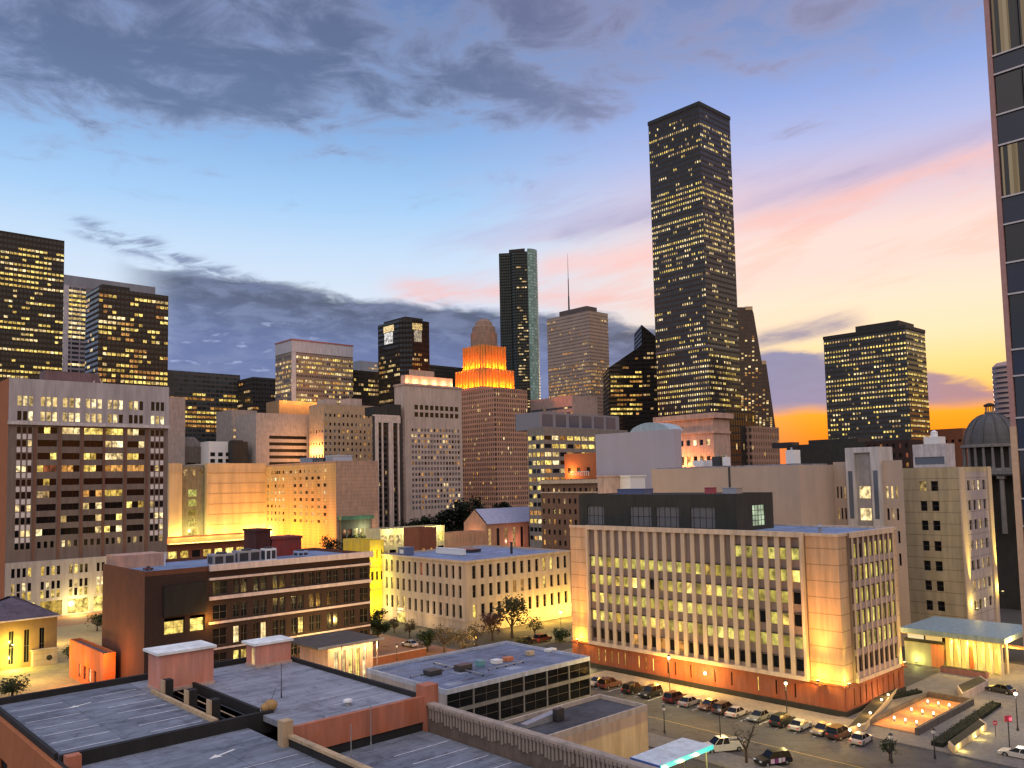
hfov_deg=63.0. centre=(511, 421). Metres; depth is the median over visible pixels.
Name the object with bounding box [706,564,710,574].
window
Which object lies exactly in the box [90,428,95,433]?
window
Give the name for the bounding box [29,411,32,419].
window
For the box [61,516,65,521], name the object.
window
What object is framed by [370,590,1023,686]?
ground
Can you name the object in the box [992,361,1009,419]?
striped tower
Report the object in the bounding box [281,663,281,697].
light pole
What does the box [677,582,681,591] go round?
window
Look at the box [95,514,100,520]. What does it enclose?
window
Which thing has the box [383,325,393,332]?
window
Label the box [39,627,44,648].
window
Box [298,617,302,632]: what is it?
window
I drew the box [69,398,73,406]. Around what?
window
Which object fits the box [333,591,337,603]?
window
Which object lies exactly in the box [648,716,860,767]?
road marking
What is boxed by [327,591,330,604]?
window
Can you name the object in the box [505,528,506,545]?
window
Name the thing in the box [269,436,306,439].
window
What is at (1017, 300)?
window
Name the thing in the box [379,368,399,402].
windows
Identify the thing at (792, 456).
rooftop unit
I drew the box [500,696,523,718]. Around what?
window
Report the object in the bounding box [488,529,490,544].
window
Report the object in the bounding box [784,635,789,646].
window
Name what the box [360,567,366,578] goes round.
window
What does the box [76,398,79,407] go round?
window
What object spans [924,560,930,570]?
window
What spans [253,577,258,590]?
window
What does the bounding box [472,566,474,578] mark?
window
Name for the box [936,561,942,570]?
window
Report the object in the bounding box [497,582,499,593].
window
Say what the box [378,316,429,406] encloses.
notched tower
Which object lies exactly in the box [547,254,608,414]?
mast tower
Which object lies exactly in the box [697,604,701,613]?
window
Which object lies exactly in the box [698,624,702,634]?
window
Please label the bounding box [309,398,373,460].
old hotel
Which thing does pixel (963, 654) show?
lobby window
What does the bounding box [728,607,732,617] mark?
window
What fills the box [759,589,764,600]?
window
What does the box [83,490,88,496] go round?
window
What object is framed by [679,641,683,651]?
window
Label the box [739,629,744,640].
window
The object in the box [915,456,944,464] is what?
window
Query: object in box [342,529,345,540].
window
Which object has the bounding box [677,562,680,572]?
window
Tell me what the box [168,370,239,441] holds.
office block
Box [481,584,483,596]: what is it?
window
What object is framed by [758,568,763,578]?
window
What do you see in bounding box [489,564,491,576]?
window
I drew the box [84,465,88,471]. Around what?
window
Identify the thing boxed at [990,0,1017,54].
window
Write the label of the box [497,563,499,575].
window
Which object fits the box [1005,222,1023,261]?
window
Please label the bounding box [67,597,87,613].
window
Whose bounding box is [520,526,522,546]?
window
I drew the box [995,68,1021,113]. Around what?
window
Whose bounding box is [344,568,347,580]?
window
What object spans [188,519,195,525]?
window
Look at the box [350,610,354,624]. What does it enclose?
window
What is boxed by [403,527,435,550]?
brick shed
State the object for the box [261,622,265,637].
window
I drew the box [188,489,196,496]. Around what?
window
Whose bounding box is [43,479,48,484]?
window
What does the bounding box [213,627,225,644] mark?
window
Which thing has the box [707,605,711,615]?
window
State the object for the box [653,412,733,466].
beaux arts block
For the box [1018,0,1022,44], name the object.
window
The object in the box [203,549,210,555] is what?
window
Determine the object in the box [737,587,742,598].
window
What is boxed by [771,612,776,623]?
window
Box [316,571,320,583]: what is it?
window
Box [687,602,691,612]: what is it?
window
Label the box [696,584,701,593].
window
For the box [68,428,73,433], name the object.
window
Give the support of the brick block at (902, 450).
on the ground at (1012, 616)
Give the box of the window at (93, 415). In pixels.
[92,414,95,421]
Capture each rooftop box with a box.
[423,667,442,676]
[454,662,471,671]
[475,659,485,666]
[490,658,502,663]
[502,656,513,661]
[525,650,533,655]
[544,647,556,652]
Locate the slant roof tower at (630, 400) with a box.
[603,325,657,431]
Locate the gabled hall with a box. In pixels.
[464,506,529,547]
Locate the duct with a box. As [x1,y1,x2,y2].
[521,707,563,728]
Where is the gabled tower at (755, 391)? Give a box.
[737,306,774,426]
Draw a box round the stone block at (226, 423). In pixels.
[216,410,256,441]
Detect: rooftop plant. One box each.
[300,457,315,462]
[313,458,325,461]
[617,488,653,493]
[705,487,716,493]
[721,488,741,493]
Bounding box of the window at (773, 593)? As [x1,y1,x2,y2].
[770,590,776,601]
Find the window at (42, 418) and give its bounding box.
[40,412,44,420]
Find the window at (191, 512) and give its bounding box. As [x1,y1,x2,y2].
[188,509,195,515]
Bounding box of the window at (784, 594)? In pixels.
[782,591,787,602]
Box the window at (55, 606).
[40,600,61,614]
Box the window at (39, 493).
[37,491,42,497]
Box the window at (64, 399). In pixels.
[63,398,66,406]
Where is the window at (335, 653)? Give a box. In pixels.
[334,651,337,668]
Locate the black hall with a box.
[772,438,869,464]
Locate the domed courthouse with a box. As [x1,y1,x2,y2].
[960,403,1020,609]
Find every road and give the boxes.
[370,631,1011,767]
[590,667,604,673]
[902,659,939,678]
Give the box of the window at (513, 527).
[513,527,514,546]
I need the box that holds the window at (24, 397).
[23,396,26,405]
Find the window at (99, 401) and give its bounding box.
[98,399,101,408]
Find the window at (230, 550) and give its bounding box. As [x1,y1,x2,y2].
[226,547,232,552]
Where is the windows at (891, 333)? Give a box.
[824,333,930,438]
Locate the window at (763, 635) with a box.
[761,632,766,643]
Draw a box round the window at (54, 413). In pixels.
[53,412,56,420]
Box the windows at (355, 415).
[355,415,372,457]
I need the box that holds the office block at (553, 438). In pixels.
[515,412,627,547]
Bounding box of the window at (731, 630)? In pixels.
[728,628,733,638]
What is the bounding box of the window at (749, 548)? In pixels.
[746,546,751,556]
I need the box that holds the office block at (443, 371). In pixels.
[430,365,462,386]
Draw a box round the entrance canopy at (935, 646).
[901,616,1022,676]
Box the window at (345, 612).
[344,610,347,625]
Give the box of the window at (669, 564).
[667,562,671,571]
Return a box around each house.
[0,596,61,670]
[143,640,216,691]
[185,437,200,464]
[200,441,227,463]
[228,440,247,462]
[241,635,293,668]
[242,528,271,549]
[270,535,302,555]
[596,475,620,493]
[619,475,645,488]
[912,430,955,467]
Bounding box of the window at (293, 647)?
[291,644,295,654]
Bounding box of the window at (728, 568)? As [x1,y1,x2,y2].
[726,566,731,576]
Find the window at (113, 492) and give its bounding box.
[111,490,115,495]
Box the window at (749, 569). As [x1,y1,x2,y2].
[747,567,752,577]
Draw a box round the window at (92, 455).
[90,453,95,458]
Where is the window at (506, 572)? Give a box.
[505,562,507,574]
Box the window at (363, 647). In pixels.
[363,647,366,676]
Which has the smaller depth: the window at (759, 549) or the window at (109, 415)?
the window at (759, 549)
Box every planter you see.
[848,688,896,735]
[940,665,988,678]
[948,719,986,753]
[957,676,987,697]
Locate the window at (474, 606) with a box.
[473,605,475,617]
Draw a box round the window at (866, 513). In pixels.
[860,508,871,519]
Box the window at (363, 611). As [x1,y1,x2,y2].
[360,608,367,622]
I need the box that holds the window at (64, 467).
[62,465,66,471]
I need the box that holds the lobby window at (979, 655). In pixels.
[977,642,981,669]
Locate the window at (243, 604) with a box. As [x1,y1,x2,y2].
[241,601,246,615]
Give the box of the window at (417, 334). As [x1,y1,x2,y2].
[414,330,421,341]
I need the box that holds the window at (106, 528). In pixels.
[104,526,109,531]
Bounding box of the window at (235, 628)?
[233,625,238,642]
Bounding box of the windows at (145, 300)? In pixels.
[85,299,167,384]
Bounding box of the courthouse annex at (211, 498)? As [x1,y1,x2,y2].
[167,463,265,536]
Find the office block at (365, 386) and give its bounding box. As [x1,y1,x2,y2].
[353,370,378,406]
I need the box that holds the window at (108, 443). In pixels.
[105,441,110,446]
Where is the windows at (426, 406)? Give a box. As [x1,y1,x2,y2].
[422,405,459,508]
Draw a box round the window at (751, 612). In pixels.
[749,609,754,620]
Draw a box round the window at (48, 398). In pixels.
[47,397,50,406]
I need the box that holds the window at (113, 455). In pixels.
[111,453,116,459]
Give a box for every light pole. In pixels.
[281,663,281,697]
[370,705,371,747]
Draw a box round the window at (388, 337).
[384,332,392,344]
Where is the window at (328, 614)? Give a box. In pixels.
[327,613,331,627]
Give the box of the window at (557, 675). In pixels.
[548,666,567,684]
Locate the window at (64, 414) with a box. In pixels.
[63,413,66,420]
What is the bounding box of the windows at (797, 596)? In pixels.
[591,543,896,696]
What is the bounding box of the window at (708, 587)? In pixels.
[706,584,711,594]
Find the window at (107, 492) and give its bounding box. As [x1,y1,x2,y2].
[105,490,109,495]
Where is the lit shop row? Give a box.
[366,525,444,553]
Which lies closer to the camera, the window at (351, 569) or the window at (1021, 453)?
the window at (1021, 453)
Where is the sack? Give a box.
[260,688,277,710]
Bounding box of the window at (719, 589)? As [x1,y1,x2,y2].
[716,585,721,595]
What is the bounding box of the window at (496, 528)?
[496,528,498,545]
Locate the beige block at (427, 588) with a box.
[381,545,571,633]
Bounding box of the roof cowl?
[343,698,352,705]
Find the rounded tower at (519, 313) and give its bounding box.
[499,248,539,412]
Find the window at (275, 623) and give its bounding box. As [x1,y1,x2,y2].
[273,620,277,635]
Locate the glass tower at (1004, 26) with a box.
[983,0,1023,644]
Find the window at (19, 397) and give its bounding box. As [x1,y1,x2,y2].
[18,396,21,404]
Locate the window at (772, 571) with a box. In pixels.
[769,569,775,579]
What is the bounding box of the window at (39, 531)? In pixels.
[36,529,41,535]
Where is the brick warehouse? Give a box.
[102,548,373,678]
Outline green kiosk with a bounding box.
[338,515,373,549]
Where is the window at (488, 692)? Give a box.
[474,683,498,703]
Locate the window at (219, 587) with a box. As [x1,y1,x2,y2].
[213,581,226,594]
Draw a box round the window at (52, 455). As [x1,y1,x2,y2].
[50,453,55,458]
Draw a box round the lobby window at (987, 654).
[985,643,990,672]
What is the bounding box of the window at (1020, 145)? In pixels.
[1000,140,1023,195]
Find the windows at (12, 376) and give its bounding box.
[0,248,63,377]
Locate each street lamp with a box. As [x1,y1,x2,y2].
[662,705,665,733]
[667,654,669,689]
[717,706,720,738]
[784,680,787,712]
[888,733,892,762]
[931,728,935,758]
[1013,690,1018,730]
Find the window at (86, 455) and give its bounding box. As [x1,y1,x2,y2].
[84,453,89,458]
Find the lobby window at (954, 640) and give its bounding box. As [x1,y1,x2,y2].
[953,639,957,666]
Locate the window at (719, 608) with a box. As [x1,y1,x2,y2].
[717,606,722,616]
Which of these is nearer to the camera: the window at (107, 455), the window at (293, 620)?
the window at (293, 620)
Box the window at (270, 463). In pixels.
[269,462,299,464]
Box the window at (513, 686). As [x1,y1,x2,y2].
[500,677,522,697]
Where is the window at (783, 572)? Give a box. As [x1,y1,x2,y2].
[781,569,786,580]
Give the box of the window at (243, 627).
[241,624,246,640]
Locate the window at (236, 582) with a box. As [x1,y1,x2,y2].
[234,579,238,592]
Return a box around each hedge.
[892,688,921,699]
[931,700,1001,747]
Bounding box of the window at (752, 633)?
[750,631,755,641]
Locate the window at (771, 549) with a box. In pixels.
[768,547,774,558]
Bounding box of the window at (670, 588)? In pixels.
[668,581,672,590]
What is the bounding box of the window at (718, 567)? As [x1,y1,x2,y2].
[716,565,720,575]
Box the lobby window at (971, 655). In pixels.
[969,641,973,668]
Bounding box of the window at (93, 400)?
[92,399,95,407]
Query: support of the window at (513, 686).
in the glass building at (540, 679)
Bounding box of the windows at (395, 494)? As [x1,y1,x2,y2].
[394,426,396,524]
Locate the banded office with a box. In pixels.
[0,370,169,615]
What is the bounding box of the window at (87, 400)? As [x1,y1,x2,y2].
[86,399,89,407]
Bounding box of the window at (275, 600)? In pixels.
[273,598,277,611]
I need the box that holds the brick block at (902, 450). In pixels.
[865,439,921,467]
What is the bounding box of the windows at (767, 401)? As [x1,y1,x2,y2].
[741,327,771,426]
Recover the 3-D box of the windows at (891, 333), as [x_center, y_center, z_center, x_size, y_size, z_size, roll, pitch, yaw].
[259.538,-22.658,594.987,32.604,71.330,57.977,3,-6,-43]
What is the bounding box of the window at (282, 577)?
[280,575,284,587]
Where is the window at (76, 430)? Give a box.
[74,428,79,433]
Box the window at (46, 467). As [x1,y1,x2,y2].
[43,465,49,471]
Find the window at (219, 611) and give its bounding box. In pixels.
[213,604,226,619]
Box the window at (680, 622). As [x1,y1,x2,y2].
[679,621,683,631]
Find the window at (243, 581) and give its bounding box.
[241,579,246,591]
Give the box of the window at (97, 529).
[95,526,100,532]
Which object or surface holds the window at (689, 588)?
in the court building at (743, 595)
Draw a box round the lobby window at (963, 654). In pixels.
[961,640,965,667]
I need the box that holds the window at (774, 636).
[772,633,777,644]
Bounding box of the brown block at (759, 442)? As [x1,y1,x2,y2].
[746,426,779,464]
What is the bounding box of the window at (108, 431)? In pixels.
[106,429,110,434]
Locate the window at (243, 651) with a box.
[241,649,245,657]
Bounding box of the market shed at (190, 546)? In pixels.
[167,532,243,558]
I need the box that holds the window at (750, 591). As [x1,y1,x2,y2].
[748,588,753,599]
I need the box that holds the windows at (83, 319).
[81,305,85,365]
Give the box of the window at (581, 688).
[570,678,589,699]
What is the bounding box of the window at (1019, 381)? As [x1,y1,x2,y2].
[1015,376,1023,416]
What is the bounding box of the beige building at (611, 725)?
[502,694,648,758]
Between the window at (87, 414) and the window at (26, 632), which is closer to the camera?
the window at (26, 632)
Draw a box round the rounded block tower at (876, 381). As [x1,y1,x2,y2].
[823,320,930,443]
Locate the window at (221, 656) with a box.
[214,652,225,661]
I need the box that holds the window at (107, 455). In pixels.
[105,453,110,458]
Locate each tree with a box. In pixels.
[0,673,29,695]
[85,613,101,630]
[319,534,342,549]
[342,533,365,546]
[370,608,391,645]
[387,617,399,632]
[394,517,421,526]
[402,619,415,637]
[416,514,446,525]
[431,624,457,652]
[432,507,466,531]
[450,495,485,530]
[451,627,476,649]
[467,622,485,645]
[480,611,504,640]
[491,502,511,507]
[492,593,530,637]
[515,636,528,644]
[526,615,543,634]
[731,718,758,762]
[879,737,896,760]
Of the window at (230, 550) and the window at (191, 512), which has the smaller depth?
the window at (230, 550)
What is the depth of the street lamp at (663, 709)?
124.29 m
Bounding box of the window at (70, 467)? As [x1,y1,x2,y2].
[67,465,72,471]
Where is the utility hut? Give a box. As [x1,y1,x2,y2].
[30,647,58,666]
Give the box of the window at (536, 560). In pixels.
[535,559,537,570]
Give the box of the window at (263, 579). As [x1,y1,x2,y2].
[261,577,265,589]
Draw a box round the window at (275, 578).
[273,575,277,588]
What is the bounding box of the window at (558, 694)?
[548,684,568,705]
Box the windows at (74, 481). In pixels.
[11,400,163,597]
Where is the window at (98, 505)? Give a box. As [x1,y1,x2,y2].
[96,503,100,508]
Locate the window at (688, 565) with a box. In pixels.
[686,563,690,572]
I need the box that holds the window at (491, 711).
[475,702,498,719]
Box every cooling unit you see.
[143,566,153,569]
[207,552,234,564]
[232,548,260,562]
[260,547,275,559]
[293,549,307,556]
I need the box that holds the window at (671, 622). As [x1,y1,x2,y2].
[669,620,673,630]
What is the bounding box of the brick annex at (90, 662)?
[69,638,115,683]
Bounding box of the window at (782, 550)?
[780,548,785,558]
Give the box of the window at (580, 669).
[570,661,588,679]
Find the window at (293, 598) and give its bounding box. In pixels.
[291,596,295,609]
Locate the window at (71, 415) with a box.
[69,413,73,421]
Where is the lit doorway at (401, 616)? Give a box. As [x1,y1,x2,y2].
[396,606,405,622]
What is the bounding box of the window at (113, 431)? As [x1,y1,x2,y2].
[111,429,116,434]
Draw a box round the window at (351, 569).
[350,568,353,579]
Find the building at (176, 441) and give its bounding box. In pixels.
[168,397,184,464]
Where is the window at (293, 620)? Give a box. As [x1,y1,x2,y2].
[291,618,295,633]
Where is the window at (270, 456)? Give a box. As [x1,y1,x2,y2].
[269,455,306,458]
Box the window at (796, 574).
[793,570,799,581]
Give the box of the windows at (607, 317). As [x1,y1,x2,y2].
[547,317,608,397]
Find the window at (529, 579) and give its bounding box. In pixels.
[528,578,530,589]
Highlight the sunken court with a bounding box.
[870,691,973,735]
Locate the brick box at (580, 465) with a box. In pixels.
[564,453,596,478]
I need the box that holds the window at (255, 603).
[253,600,258,614]
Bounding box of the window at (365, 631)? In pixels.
[360,629,367,633]
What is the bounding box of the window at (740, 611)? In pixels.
[738,608,743,619]
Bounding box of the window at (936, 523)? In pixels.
[933,521,940,530]
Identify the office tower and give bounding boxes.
[0,230,63,381]
[62,285,85,372]
[64,275,154,326]
[85,284,167,386]
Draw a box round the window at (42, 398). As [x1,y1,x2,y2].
[41,397,44,405]
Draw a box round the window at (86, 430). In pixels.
[84,428,89,433]
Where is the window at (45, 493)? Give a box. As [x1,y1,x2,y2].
[43,491,48,497]
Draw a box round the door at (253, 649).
[252,648,254,664]
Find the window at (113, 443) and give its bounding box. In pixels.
[111,441,116,446]
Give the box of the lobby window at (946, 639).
[945,638,950,665]
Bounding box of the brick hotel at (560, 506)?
[539,479,597,574]
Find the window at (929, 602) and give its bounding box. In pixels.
[926,600,932,609]
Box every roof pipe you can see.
[410,667,453,677]
[433,662,483,675]
[488,661,523,670]
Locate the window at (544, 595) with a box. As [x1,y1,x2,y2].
[543,594,545,605]
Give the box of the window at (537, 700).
[525,690,546,712]
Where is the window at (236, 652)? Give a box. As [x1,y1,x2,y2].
[233,650,238,658]
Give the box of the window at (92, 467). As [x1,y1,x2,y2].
[90,465,95,471]
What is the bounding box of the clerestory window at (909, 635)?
[908,634,923,638]
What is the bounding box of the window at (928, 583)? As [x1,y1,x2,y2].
[925,580,931,589]
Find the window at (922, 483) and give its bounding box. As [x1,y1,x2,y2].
[920,481,925,490]
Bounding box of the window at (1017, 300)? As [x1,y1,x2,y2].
[1009,293,1023,348]
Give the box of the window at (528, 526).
[528,526,529,545]
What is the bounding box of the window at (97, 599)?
[94,596,101,610]
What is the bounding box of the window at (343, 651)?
[342,650,344,670]
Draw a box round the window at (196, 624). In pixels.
[190,617,202,631]
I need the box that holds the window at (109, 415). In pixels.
[108,414,111,422]
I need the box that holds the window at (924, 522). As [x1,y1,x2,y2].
[922,520,928,529]
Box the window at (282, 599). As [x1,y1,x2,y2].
[280,597,284,610]
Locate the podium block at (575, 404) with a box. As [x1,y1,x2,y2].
[530,395,596,414]
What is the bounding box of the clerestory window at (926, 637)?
[925,636,941,641]
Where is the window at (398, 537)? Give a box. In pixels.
[396,534,400,543]
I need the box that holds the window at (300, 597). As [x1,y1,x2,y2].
[298,595,302,608]
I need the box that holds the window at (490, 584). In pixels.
[489,583,491,594]
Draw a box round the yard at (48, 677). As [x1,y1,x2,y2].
[0,623,101,697]
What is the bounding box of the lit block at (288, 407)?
[266,400,316,414]
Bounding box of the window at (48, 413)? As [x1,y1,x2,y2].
[46,412,50,420]
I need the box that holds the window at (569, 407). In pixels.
[532,406,571,411]
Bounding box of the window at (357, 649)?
[356,648,359,675]
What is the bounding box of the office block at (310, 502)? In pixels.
[266,461,377,549]
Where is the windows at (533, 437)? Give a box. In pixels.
[529,436,572,539]
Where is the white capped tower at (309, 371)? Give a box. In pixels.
[275,339,353,403]
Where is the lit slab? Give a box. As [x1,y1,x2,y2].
[343,538,383,618]
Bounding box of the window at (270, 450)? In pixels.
[269,449,306,451]
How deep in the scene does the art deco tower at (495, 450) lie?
606.09 m
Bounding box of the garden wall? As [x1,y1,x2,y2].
[373,647,425,664]
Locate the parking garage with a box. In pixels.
[0,656,657,767]
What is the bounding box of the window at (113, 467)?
[111,465,116,470]
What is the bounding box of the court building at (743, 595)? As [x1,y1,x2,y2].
[569,492,907,716]
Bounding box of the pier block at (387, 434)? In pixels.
[365,404,403,527]
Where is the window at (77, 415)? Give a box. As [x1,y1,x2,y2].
[75,413,79,421]
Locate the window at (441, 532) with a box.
[439,531,442,540]
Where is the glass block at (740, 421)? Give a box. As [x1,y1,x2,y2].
[707,410,754,465]
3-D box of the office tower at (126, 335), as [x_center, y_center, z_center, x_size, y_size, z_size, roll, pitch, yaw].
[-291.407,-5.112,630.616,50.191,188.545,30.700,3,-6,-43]
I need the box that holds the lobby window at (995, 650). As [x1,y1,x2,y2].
[993,644,998,673]
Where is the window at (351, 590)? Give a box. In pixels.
[350,589,353,601]
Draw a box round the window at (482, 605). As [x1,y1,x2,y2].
[481,604,483,616]
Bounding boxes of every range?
[445,530,486,547]
[930,428,967,466]
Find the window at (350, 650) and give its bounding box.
[349,649,352,673]
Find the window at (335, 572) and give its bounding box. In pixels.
[333,569,337,581]
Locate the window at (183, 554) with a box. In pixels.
[180,551,187,557]
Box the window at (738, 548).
[736,546,740,556]
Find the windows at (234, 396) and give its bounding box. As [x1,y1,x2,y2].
[201,394,237,431]
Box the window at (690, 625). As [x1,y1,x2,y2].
[688,622,692,632]
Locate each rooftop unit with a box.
[397,546,413,555]
[436,547,465,554]
[460,548,480,552]
[510,542,512,553]
[693,458,711,466]
[712,454,724,465]
[722,455,730,465]
[785,447,800,463]
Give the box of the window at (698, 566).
[696,564,700,573]
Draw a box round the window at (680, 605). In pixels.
[678,601,682,611]
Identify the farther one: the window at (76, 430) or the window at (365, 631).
the window at (76, 430)
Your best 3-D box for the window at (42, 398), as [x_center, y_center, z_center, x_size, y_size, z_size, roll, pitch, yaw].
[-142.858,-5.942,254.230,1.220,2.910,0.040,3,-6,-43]
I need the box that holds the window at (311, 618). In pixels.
[309,615,313,630]
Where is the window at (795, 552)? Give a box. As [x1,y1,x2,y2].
[792,548,798,559]
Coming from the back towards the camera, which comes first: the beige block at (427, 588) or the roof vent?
the beige block at (427, 588)
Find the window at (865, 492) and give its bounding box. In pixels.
[859,486,870,497]
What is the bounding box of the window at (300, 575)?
[298,573,302,585]
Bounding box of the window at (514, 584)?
[513,580,515,591]
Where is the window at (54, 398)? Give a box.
[53,397,56,406]
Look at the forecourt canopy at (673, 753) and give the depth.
104.64 m
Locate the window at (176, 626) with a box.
[164,619,183,634]
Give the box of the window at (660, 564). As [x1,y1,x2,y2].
[658,561,662,570]
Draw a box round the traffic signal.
[1004,715,1011,747]
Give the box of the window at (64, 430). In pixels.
[62,427,67,433]
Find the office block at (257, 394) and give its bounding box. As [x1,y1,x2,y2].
[238,377,274,412]
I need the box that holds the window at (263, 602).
[261,599,265,613]
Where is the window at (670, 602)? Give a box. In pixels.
[669,600,672,610]
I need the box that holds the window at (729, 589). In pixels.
[727,586,731,596]
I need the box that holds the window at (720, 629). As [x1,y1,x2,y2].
[718,626,722,637]
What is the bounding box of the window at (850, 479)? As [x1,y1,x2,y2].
[848,471,854,518]
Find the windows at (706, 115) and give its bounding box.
[649,115,740,414]
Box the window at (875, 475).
[873,470,879,518]
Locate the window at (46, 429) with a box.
[44,427,49,433]
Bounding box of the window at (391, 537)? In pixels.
[388,535,393,544]
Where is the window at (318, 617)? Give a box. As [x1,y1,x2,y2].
[316,614,320,629]
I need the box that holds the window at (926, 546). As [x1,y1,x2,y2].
[923,541,929,550]
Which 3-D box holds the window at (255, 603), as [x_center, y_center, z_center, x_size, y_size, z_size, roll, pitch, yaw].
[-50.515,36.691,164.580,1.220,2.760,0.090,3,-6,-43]
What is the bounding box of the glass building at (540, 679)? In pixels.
[366,641,590,720]
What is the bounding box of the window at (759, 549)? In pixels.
[757,547,762,557]
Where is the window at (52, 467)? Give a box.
[50,465,55,471]
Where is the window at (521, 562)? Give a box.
[520,561,522,572]
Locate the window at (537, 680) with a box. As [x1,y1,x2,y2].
[524,671,545,690]
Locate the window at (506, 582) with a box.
[505,581,507,592]
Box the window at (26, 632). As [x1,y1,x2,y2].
[24,629,28,661]
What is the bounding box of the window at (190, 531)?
[188,529,195,535]
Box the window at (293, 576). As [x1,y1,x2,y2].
[291,574,295,586]
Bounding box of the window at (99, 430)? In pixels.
[97,428,102,434]
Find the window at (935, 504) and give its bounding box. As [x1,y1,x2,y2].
[932,501,938,510]
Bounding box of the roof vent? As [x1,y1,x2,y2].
[816,525,822,532]
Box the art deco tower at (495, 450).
[455,319,528,510]
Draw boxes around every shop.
[291,630,383,677]
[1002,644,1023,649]
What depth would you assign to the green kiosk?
452.01 m
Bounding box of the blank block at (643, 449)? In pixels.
[595,422,683,487]
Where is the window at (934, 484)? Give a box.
[931,481,937,490]
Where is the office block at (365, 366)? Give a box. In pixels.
[353,360,377,371]
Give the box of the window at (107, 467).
[105,465,110,470]
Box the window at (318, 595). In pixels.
[316,593,320,605]
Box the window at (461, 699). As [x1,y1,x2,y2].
[447,689,472,708]
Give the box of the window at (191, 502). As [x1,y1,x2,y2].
[188,499,196,505]
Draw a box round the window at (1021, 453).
[1019,450,1023,497]
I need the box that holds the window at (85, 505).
[83,503,88,508]
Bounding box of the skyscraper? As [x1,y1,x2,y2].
[647,101,741,416]
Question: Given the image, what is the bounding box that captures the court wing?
[651,447,910,645]
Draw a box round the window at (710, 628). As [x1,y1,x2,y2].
[708,625,712,635]
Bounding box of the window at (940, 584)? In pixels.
[937,581,943,590]
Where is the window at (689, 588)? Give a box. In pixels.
[687,583,691,592]
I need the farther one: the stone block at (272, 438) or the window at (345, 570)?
the stone block at (272, 438)
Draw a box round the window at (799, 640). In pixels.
[796,637,802,648]
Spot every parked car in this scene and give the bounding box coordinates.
[400,639,418,646]
[519,636,535,643]
[533,633,551,641]
[590,675,603,686]
[597,676,621,688]
[621,681,644,694]
[638,683,662,698]
[662,689,686,703]
[677,695,701,706]
[697,698,717,710]
[711,700,736,714]
[725,705,749,717]
[746,708,771,722]
[753,747,792,766]
[769,711,795,727]
[788,718,812,731]
[810,721,831,735]
[825,723,852,740]
[849,731,873,745]
[985,683,1016,694]
[997,745,1023,758]
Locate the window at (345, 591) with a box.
[344,589,347,602]
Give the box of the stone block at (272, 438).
[236,413,308,464]
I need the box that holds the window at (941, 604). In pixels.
[938,601,944,610]
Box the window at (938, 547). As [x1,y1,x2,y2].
[934,541,941,550]
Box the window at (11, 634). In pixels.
[8,631,13,664]
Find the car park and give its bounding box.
[649,747,723,767]
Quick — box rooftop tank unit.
[325,454,352,460]
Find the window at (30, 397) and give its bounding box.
[29,396,32,405]
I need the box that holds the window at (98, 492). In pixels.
[96,490,101,495]
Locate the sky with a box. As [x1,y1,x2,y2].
[0,0,1005,463]
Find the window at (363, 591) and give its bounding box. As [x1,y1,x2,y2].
[360,587,367,600]
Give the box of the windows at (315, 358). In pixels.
[277,356,352,402]
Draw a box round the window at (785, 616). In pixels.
[783,613,788,624]
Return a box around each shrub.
[61,645,69,658]
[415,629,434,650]
[551,627,572,641]
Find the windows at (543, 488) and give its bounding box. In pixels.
[543,488,550,534]
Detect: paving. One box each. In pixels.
[57,611,454,665]
[839,659,1023,748]
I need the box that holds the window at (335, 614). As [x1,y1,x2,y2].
[333,612,337,626]
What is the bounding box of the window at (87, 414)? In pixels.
[86,413,89,421]
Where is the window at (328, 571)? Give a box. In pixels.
[327,570,330,582]
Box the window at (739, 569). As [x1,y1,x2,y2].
[736,566,741,577]
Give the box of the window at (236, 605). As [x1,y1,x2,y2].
[233,602,238,616]
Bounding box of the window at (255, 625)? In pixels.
[253,623,258,638]
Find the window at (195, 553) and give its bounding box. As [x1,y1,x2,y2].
[192,550,199,556]
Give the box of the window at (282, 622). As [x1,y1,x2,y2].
[280,619,284,634]
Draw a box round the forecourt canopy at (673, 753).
[630,738,713,767]
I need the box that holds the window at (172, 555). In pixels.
[169,551,176,558]
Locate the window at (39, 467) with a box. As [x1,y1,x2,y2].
[37,465,42,471]
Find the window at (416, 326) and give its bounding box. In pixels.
[412,323,421,329]
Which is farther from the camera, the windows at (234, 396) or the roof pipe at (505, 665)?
the windows at (234, 396)
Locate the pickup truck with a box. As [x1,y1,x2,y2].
[703,735,744,752]
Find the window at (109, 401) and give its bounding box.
[108,400,111,408]
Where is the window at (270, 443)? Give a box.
[269,442,306,445]
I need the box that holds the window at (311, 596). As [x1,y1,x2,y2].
[309,593,313,606]
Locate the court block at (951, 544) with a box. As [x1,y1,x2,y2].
[902,467,1000,641]
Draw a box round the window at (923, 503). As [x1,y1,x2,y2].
[921,501,927,510]
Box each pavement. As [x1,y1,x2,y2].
[373,650,456,666]
[528,707,783,767]
[561,648,572,652]
[590,670,852,726]
[864,725,1023,767]
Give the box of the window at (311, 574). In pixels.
[309,572,313,584]

